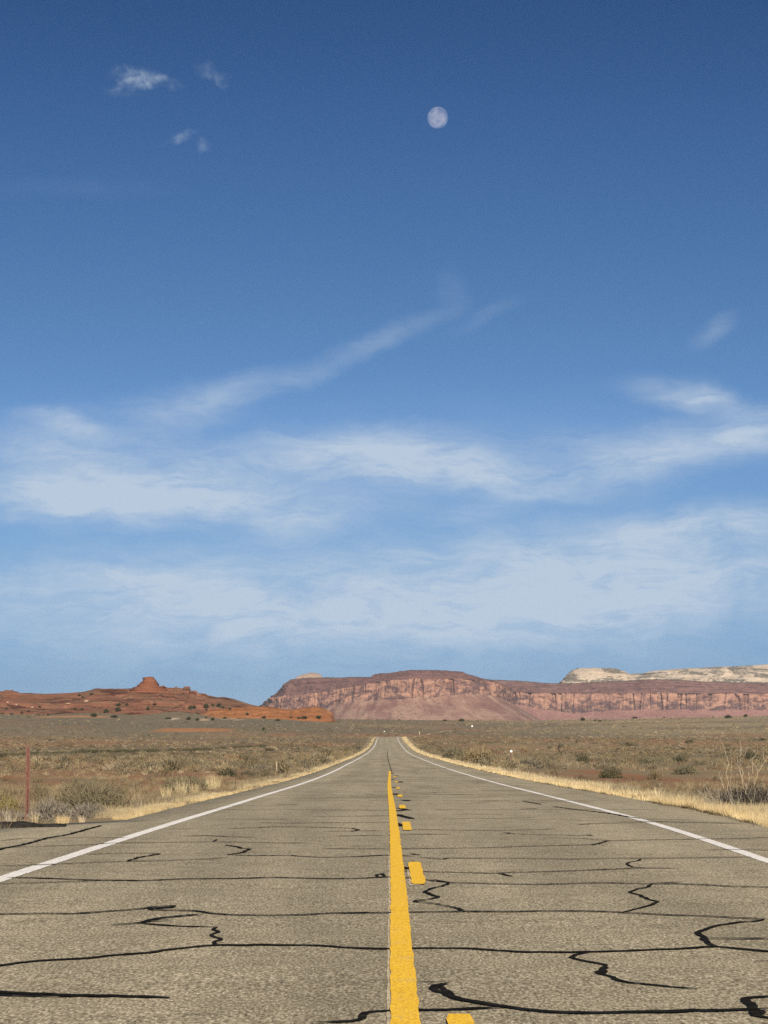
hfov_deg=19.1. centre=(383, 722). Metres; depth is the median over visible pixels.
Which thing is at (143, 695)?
hill
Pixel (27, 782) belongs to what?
steel post
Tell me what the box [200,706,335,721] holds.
rock ridge
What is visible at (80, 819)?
grass tuft
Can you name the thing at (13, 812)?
shrub
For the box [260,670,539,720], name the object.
mesa
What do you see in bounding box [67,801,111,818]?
shrub
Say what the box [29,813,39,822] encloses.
grass tuft
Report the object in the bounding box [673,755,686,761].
shrub
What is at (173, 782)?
shrub
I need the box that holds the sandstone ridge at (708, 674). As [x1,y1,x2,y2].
[630,664,767,682]
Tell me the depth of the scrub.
369.18 m
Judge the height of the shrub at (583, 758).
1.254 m
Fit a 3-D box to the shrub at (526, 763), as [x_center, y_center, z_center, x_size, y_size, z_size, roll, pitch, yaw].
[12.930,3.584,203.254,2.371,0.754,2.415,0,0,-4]
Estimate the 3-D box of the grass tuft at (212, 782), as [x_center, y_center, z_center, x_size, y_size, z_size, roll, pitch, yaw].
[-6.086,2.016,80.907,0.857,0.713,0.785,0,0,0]
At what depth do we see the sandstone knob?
5264.28 m
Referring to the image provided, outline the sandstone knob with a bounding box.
[295,673,321,678]
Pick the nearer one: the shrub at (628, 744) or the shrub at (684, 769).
the shrub at (684, 769)
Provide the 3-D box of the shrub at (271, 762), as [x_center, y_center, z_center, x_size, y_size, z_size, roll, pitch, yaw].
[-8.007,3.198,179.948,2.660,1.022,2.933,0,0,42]
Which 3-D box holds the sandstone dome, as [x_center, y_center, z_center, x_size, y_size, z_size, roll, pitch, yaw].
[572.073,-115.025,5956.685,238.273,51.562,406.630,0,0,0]
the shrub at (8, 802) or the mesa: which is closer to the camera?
the shrub at (8, 802)
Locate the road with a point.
(389, 880)
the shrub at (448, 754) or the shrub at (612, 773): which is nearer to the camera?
the shrub at (612, 773)
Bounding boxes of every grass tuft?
[3,807,18,821]
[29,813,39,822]
[53,813,70,823]
[77,814,85,822]
[160,784,171,797]
[173,778,187,794]
[188,780,200,793]
[203,771,223,788]
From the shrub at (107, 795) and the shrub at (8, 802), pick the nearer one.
the shrub at (107, 795)
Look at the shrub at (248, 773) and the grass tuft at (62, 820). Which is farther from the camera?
the shrub at (248, 773)
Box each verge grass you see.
[0,731,422,823]
[402,730,767,827]
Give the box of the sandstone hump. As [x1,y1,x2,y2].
[737,673,767,679]
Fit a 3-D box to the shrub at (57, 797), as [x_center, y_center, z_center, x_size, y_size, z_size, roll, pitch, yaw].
[-7.951,1.874,56.368,1.213,0.548,0.854,0,0,-29]
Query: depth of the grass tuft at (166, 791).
63.46 m
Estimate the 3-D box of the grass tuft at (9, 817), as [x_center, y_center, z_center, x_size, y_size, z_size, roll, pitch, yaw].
[-6.510,1.617,39.627,0.295,0.321,0.232,0,0,-25]
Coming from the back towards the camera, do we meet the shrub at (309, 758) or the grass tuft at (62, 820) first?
the shrub at (309, 758)
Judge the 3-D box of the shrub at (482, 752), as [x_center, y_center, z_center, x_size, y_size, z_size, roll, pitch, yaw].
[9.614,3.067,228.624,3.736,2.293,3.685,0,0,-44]
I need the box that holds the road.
[0,737,767,1023]
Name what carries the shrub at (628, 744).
on the ground at (185, 730)
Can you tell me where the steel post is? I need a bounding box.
[25,746,29,820]
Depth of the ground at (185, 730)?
1157.83 m
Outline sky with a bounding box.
[0,0,767,705]
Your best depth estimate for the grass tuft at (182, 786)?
66.27 m
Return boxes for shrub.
[0,791,20,811]
[0,806,23,821]
[27,791,74,822]
[38,791,72,805]
[52,774,142,809]
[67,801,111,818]
[160,771,210,794]
[214,767,241,776]
[241,770,259,776]
[268,758,299,766]
[298,752,319,763]
[441,745,464,758]
[462,744,492,761]
[520,758,539,765]
[575,752,590,761]
[596,764,624,777]
[620,741,639,745]
[644,768,665,779]
[670,762,700,774]
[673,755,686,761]
[694,739,767,806]
[735,750,762,758]
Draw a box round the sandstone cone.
[717,667,732,676]
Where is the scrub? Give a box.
[0,711,767,816]
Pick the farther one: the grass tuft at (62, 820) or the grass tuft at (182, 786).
the grass tuft at (182, 786)
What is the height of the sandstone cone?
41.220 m
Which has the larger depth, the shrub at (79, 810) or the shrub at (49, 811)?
the shrub at (79, 810)
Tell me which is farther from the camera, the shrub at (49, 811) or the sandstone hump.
the sandstone hump
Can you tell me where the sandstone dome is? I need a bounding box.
[559,668,639,682]
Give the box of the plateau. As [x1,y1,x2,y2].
[488,679,767,719]
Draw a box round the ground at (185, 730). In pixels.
[0,712,767,823]
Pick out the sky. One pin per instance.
(338, 338)
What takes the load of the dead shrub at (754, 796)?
on the ground at (185, 730)
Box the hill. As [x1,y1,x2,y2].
[0,677,254,714]
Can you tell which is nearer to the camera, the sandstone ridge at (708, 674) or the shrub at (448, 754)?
the shrub at (448, 754)
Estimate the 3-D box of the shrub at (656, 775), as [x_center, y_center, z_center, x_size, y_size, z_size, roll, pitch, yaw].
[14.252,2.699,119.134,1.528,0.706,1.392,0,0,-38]
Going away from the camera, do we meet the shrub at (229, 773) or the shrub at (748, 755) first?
the shrub at (229, 773)
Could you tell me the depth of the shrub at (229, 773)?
128.90 m
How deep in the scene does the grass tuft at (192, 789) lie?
69.50 m

